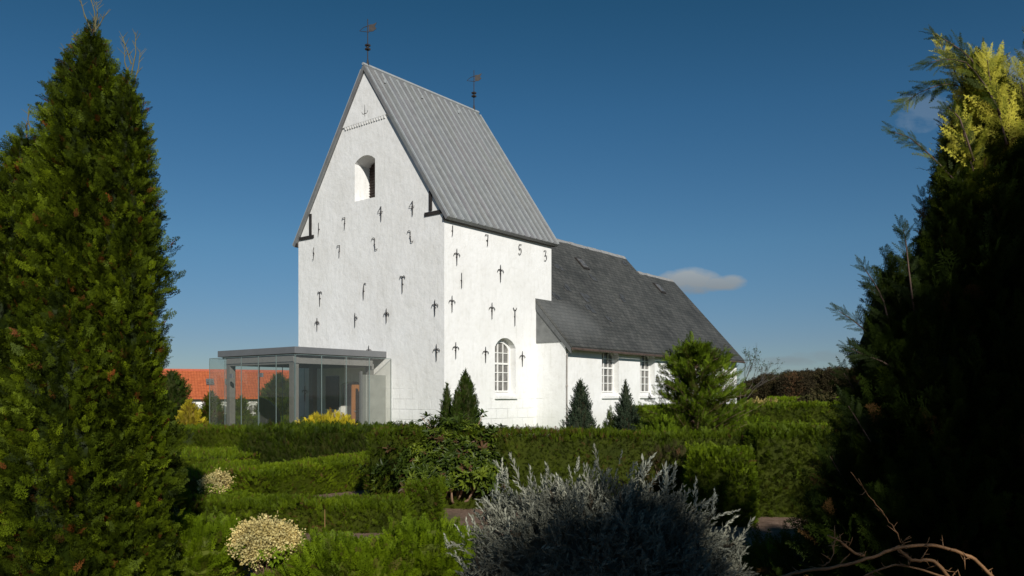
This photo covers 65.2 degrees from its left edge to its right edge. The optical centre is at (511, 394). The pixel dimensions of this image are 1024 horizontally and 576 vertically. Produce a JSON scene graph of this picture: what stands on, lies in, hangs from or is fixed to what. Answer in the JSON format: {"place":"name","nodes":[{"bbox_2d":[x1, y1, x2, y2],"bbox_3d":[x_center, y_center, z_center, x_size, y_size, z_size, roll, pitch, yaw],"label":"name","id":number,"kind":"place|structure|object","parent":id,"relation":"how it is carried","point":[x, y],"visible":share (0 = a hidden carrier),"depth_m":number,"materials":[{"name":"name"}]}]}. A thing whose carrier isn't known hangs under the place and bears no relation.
{"place":"outdoors","nodes":[
{"label":"outdoors","id":0,"kind":"place"},
{"bbox_2d":[158,480,195,516],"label":"shrub","id":1,"kind":"object","parent":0,"point":[183,505],"visible":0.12,"depth_m":8.98,"materials":[{"name":"green plant"}]},
{"bbox_2d":[260,397,280,424],"bbox_3d":[-9.222,0.850,30.483,0.780,1.500,0.475,0,0,0],"label":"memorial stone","id":2,"kind":"object","parent":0,"point":[267,410],"visible":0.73,"depth_m":30.28,"materials":[{"name":"stone"}]},
{"bbox_2d":[0,0,1023,383],"label":"sky","id":3,"kind":"structure","parent":0,"point":[736,153],"materials":[{"name":"blue"}]},
{"bbox_2d":[219,394,836,575],"bbox_3d":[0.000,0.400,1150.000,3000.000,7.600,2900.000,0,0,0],"label":"ground","id":4,"kind":"structure","parent":0,"point":[774,525],"depth_m":9.78,"materials":[{"name":"soil"}]},
{"bbox_2d":[0,0,194,575],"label":"thuja tree","id":5,"kind":"object","parent":4,"relation":"on","point":[87,459],"visible":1,"depth_m":5.67,"materials":[{"name":"green plant"}]},
{"bbox_2d":[157,369,191,422],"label":"garden conifer","id":6,"kind":"object","parent":4,"relation":"on","point":[177,389],"visible":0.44,"depth_m":43.62,"materials":[{"name":"green plant"}]},
{"bbox_2d":[175,398,208,426],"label":"golden conifer","id":7,"kind":"object","parent":4,"relation":"on","point":[189,413],"visible":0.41,"depth_m":23.85,"materials":[{"name":"yellow plant"}]},
{"bbox_2d":[164,505,251,575],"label":"juniper","id":8,"kind":"object","parent":4,"relation":"on","point":[202,544],"visible":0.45,"depth_m":6.66,"materials":[{"name":"green plant"}]},
{"bbox_2d":[166,422,251,448],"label":"clipped hedge","id":9,"kind":"object","parent":4,"relation":"on","point":[209,435],"visible":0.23,"depth_m":20.60,"materials":[{"name":"green plant"}]},
{"bbox_2d":[198,390,225,425],"bbox_3d":[-12.484,0.738,32.979,1.724,1.959,2.038,0,0,0],"label":"garden conifer","id":10,"kind":"object","parent":4,"relation":"on","point":[217,415],"visible":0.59,"depth_m":32.74,"materials":[{"name":"green plant"}]},
{"bbox_2d":[172,445,259,468],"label":"clipped hedge","id":11,"kind":"object","parent":4,"relation":"on","point":[191,455],"visible":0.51,"depth_m":16.59,"materials":[{"name":"green plant"}]},
{"bbox_2d":[173,456,259,494],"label":"clipped hedge","id":12,"kind":"object","parent":4,"relation":"on","point":[197,471],"visible":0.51,"depth_m":12.74,"materials":[{"name":"green plant"}]},
{"bbox_2d":[197,467,236,494],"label":"dry hydrangea","id":13,"kind":"object","parent":4,"relation":"on","point":[219,485],"visible":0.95,"depth_m":10.59,"materials":[{"name":"beige plant"}]},
{"bbox_2d":[162,369,288,415],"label":"brick house","id":14,"kind":"structure","parent":4,"relation":"on","point":[198,380],"depth_m":70.53,"materials":[{"name":"red tile"}]},
{"bbox_2d":[248,402,256,415],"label":"window","id":15,"kind":"structure","parent":14,"relation":"in","point":[251,406],"depth_m":70.17,"materials":[{"name":"white paint"}]},
{"bbox_2d":[236,394,252,416],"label":"garden conifer","id":16,"kind":"object","parent":4,"relation":"on","point":[245,409],"visible":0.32,"depth_m":39.86,"materials":[{"name":"green plant"}]},
{"bbox_2d":[253,397,260,417],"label":"garden conifer","id":17,"kind":"object","parent":4,"relation":"on","point":[256,411],"visible":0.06,"depth_m":39.89,"materials":[{"name":"green plant"}]},
{"bbox_2d":[236,415,288,425],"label":"clipped hedge","id":18,"kind":"object","parent":4,"relation":"on","point":[246,420],"visible":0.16,"depth_m":38.06,"materials":[{"name":"green plant"}]},
{"bbox_2d":[226,511,305,574],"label":"dry hydrangea","id":19,"kind":"object","parent":4,"relation":"on","point":[260,544],"visible":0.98,"depth_m":6.46,"materials":[{"name":"beige plant"}]},
{"bbox_2d":[256,372,288,415],"bbox_3d":[-11.598,0.426,40.025,2.417,3.226,2.406,0,0,0],"label":"garden conifer","id":20,"kind":"object","parent":4,"relation":"on","point":[268,391],"visible":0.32,"depth_m":39.54,"materials":[{"name":"green plant"}]},
{"bbox_2d":[224,450,370,495],"bbox_3d":[-3.201,1.291,13.282,1.155,0.716,3.188,0,0,42],"label":"clipped hedge","id":21,"kind":"object","parent":4,"relation":"on","point":[329,474],"visible":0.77,"depth_m":12.66,"materials":[{"name":"green plant"}]},
{"bbox_2d":[180,489,416,533],"bbox_3d":[-2.715,1.388,9.596,3.201,0.490,1.014,0,0,0],"label":"clipped hedge","id":22,"kind":"object","parent":4,"relation":"on","point":[354,512],"visible":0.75,"depth_m":9.26,"materials":[{"name":"green plant"}]},
{"bbox_2d":[209,346,389,425],"bbox_3d":[-7.554,0.025,28.518,4.996,3.150,4.150,0,0,38],"label":"glass porch","id":23,"kind":"object","parent":4,"relation":"on","point":[372,394],"visible":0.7,"depth_m":28.01,"materials":[{"name":"grey paint"}]},
{"bbox_2d":[237,416,413,464],"bbox_3d":[-3.928,1.073,17.388,3.716,1.241,1.716,0,0,6],"label":"clipped hedge","id":24,"kind":"object","parent":4,"relation":"on","point":[271,442],"visible":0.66,"depth_m":16.78,"materials":[{"name":"green plant"}]},
{"bbox_2d":[295,407,357,424],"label":"golden bush","id":25,"kind":"object","parent":4,"relation":"on","point":[330,417],"visible":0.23,"depth_m":21.69,"materials":[{"name":"yellow plant"}]},
{"bbox_2d":[250,525,425,575],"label":"juniper","id":26,"kind":"object","parent":4,"relation":"on","point":[321,553],"visible":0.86,"depth_m":6.33,"materials":[{"name":"green plant"}]},
{"bbox_2d":[350,512,484,575],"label":"juniper","id":27,"kind":"object","parent":4,"relation":"on","point":[429,551],"visible":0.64,"depth_m":6.53,"materials":[{"name":"green plant"}]},
{"bbox_2d":[401,475,448,527],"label":"clipped hedge","id":28,"kind":"object","parent":4,"relation":"on","point":[427,496],"visible":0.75,"depth_m":9.55,"materials":[{"name":"green plant"}]},
{"bbox_2d":[357,408,526,503],"bbox_3d":[-0.931,0.893,11.643,2.612,1.415,1.974,0,0,0],"label":"rhododendron","id":29,"kind":"object","parent":4,"relation":"on","point":[461,463],"visible":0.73,"depth_m":11.04,"materials":[{"name":"green plant"}]},
{"bbox_2d":[438,382,451,424],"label":"cypress","id":30,"kind":"object","parent":4,"relation":"on","point":[446,400],"visible":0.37,"depth_m":19.14,"materials":[{"name":"green plant"}]},
{"bbox_2d":[450,389,461,422],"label":"cypress","id":31,"kind":"object","parent":4,"relation":"on","point":[455,407],"visible":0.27,"depth_m":18.75,"materials":[{"name":"green plant"}]},
{"bbox_2d":[450,369,482,426],"bbox_3d":[-1.080,0.499,18.985,0.895,2.303,0.795,0,0,0],"label":"cypress","id":32,"kind":"object","parent":4,"relation":"on","point":[466,389],"visible":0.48,"depth_m":18.86,"materials":[{"name":"green plant"}]},
{"bbox_2d":[292,19,744,434],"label":"church","id":33,"kind":"structure","parent":4,"relation":"on","point":[435,254],"depth_m":30.09,"materials":[{"name":"paint"}]},
{"bbox_2d":[347,382,358,418],"bbox_3d":[-5.802,0.550,30.211,1.200,2.100,0.060,0,0,38],"label":"inner doorway","id":34,"kind":"structure","parent":33,"relation":"in","point":[349,385],"depth_m":30.48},
{"bbox_2d":[351,384,358,423],"bbox_3d":[-5.664,0.585,29.310,0.075,1.930,0.520,0,0,38],"label":"door","id":35,"kind":"structure","parent":33,"relation":"in","point":[354,387],"depth_m":29.19,"materials":[{"name":"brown wood"}]},
{"bbox_2d":[494,339,517,398],"bbox_3d":[-0.321,-0.983,29.640,0.385,2.275,1.280,0,0,38],"label":"window","id":36,"kind":"structure","parent":33,"relation":"in","point":[502,350],"depth_m":29.84,"materials":[{"name":"white paint"}]},
{"bbox_2d":[602,352,620,398],"bbox_3d":[3.964,-0.933,32.841,0.365,2.175,1.380,0,0,38],"label":"window","id":37,"kind":"structure","parent":33,"relation":"in","point":[607,358],"depth_m":33.03,"materials":[{"name":"white paint"}]},
{"bbox_2d":[640,356,656,397],"bbox_3d":[5.891,-0.933,35.270,0.365,2.175,1.380,0,0,38],"label":"window","id":38,"kind":"structure","parent":33,"relation":"in","point":[644,360],"depth_m":35.48,"materials":[{"name":"white paint"}]},
{"bbox_2d":[362,423,753,511],"bbox_3d":[0.645,1.022,11.415,5.552,1.249,1.022,0,0,6],"label":"clipped hedge","id":39,"kind":"object","parent":4,"relation":"on","point":[558,450],"visible":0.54,"depth_m":11.08,"materials":[{"name":"green plant"}]},
{"bbox_2d":[559,378,599,433],"bbox_3d":[1.493,0.632,17.483,0.900,2.036,0.856,0,0,-19],"label":"dwarf conifer","id":40,"kind":"object","parent":4,"relation":"on","point":[580,412],"visible":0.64,"depth_m":17.38,"materials":[{"name":"green plant"}]},
{"bbox_2d":[443,443,761,575],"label":"grey leaved shrub","id":41,"kind":"object","parent":4,"relation":"on","point":[599,529],"visible":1,"depth_m":4.04,"materials":[{"name":"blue plant"}]},
{"bbox_2d":[602,406,617,428],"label":"conifer bush","id":42,"kind":"object","parent":4,"relation":"on","point":[610,423],"visible":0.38,"depth_m":17.50,"materials":[{"name":"green plant"}]},
{"bbox_2d":[611,379,643,430],"bbox_3d":[2.503,0.645,17.478,0.859,2.010,0.824,0,0,0],"label":"dwarf conifer","id":43,"kind":"object","parent":4,"relation":"on","point":[627,418],"visible":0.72,"depth_m":17.37,"materials":[{"name":"green plant"}]},
{"bbox_2d":[641,411,685,433],"bbox_3d":[3.095,0.983,16.399,1.080,1.300,0.904,0,0,0],"label":"spreading juniper","id":44,"kind":"object","parent":4,"relation":"on","point":[671,423],"visible":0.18,"depth_m":16.39,"materials":[{"name":"green plant"}]},
{"bbox_2d":[634,331,769,431],"bbox_3d":[3.976,0.118,16.979,2.664,2.967,2.537,0,0,43],"label":"loose conifer","id":45,"kind":"object","parent":4,"relation":"on","point":[694,365],"visible":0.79,"depth_m":16.71,"materials":[{"name":"green plant"}]},
{"bbox_2d":[679,440,761,527],"bbox_3d":[2.612,1.108,10.035,1.015,1.053,0.919,0,0,10],"label":"clipped hedge","id":46,"kind":"object","parent":4,"relation":"on","point":[729,474],"visible":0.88,"depth_m":9.72,"materials":[{"name":"green plant"}]},
{"bbox_2d":[641,420,828,429],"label":"clipped hedge","id":47,"kind":"object","parent":4,"relation":"on","point":[825,424],"visible":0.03,"depth_m":18.12,"materials":[{"name":"green plant"}]},
{"bbox_2d":[632,399,847,427],"bbox_3d":[7.920,0.893,27.497,8.626,1.598,1.766,0,0,21],"label":"clipped hedge","id":48,"kind":"object","parent":4,"relation":"on","point":[812,411],"visible":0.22,"depth_m":26.37,"materials":[{"name":"green plant"}]},
{"bbox_2d":[708,409,776,429],"bbox_3d":[4.984,0.958,16.969,2.100,1.358,1.270,0,0,0],"label":"spreading juniper","id":49,"kind":"object","parent":4,"relation":"on","point":[754,419],"visible":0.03,"depth_m":16.86,"materials":[{"name":"green plant"}]},
{"bbox_2d":[740,346,782,398],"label":"thin tree","id":50,"kind":"object","parent":4,"relation":"on","point":[750,363],"visible":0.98,"depth_m":46.40,"materials":[{"name":"brown plant"}]},
{"bbox_2d":[730,527,813,575],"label":"shrub","id":51,"kind":"object","parent":4,"relation":"on","point":[763,562],"visible":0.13,"depth_m":5.82,"materials":[{"name":"green plant"}]},
{"bbox_2d":[742,418,844,517],"bbox_3d":[4.354,0.980,10.702,2.598,1.328,1.161,0,0,9],"label":"clipped hedge","id":52,"kind":"object","parent":4,"relation":"on","point":[784,455],"visible":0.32,"depth_m":10.44,"materials":[{"name":"green plant"}]},
{"bbox_2d":[737,365,856,400],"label":"wood","id":53,"kind":"object","parent":4,"relation":"on","point":[796,383],"visible":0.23,"depth_m":209.91,"materials":[{"name":"plant"}]},
{"bbox_2d":[766,395,838,403],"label":"clipped hedge","id":54,"kind":"object","parent":4,"relation":"on","point":[785,399],"visible":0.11,"depth_m":45.24,"materials":[{"name":"green plant"}]},
{"bbox_2d":[796,388,839,406],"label":"russet bush","id":55,"kind":"object","parent":4,"relation":"on","point":[819,396],"visible":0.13,"depth_m":39.79,"materials":[{"name":"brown plant"}]},
{"bbox_2d":[725,24,1023,575],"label":"leyland cypress","id":56,"kind":"object","parent":4,"relation":"on","point":[929,442],"visible":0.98,"depth_m":4.25,"materials":[{"name":"green plant"}]},
{"bbox_2d":[782,474,993,575],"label":"thorn branch","id":57,"kind":"object","parent":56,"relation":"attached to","point":[898,548],"visible":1,"depth_m":3.10,"materials":[{"name":"brown wood"}]},
{"bbox_2d":[638,439,685,500],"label":"shrub","id":58,"kind":"object","parent":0,"point":[660,456],"visible":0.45,"depth_m":10.67,"materials":[{"name":"brown plant"}]},
{"bbox_2d":[745,397,777,403],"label":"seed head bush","id":59,"kind":"object","parent":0,"point":[761,400],"visible":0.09,"depth_m":33.89,"materials":[{"name":"green plant"}]}
]}

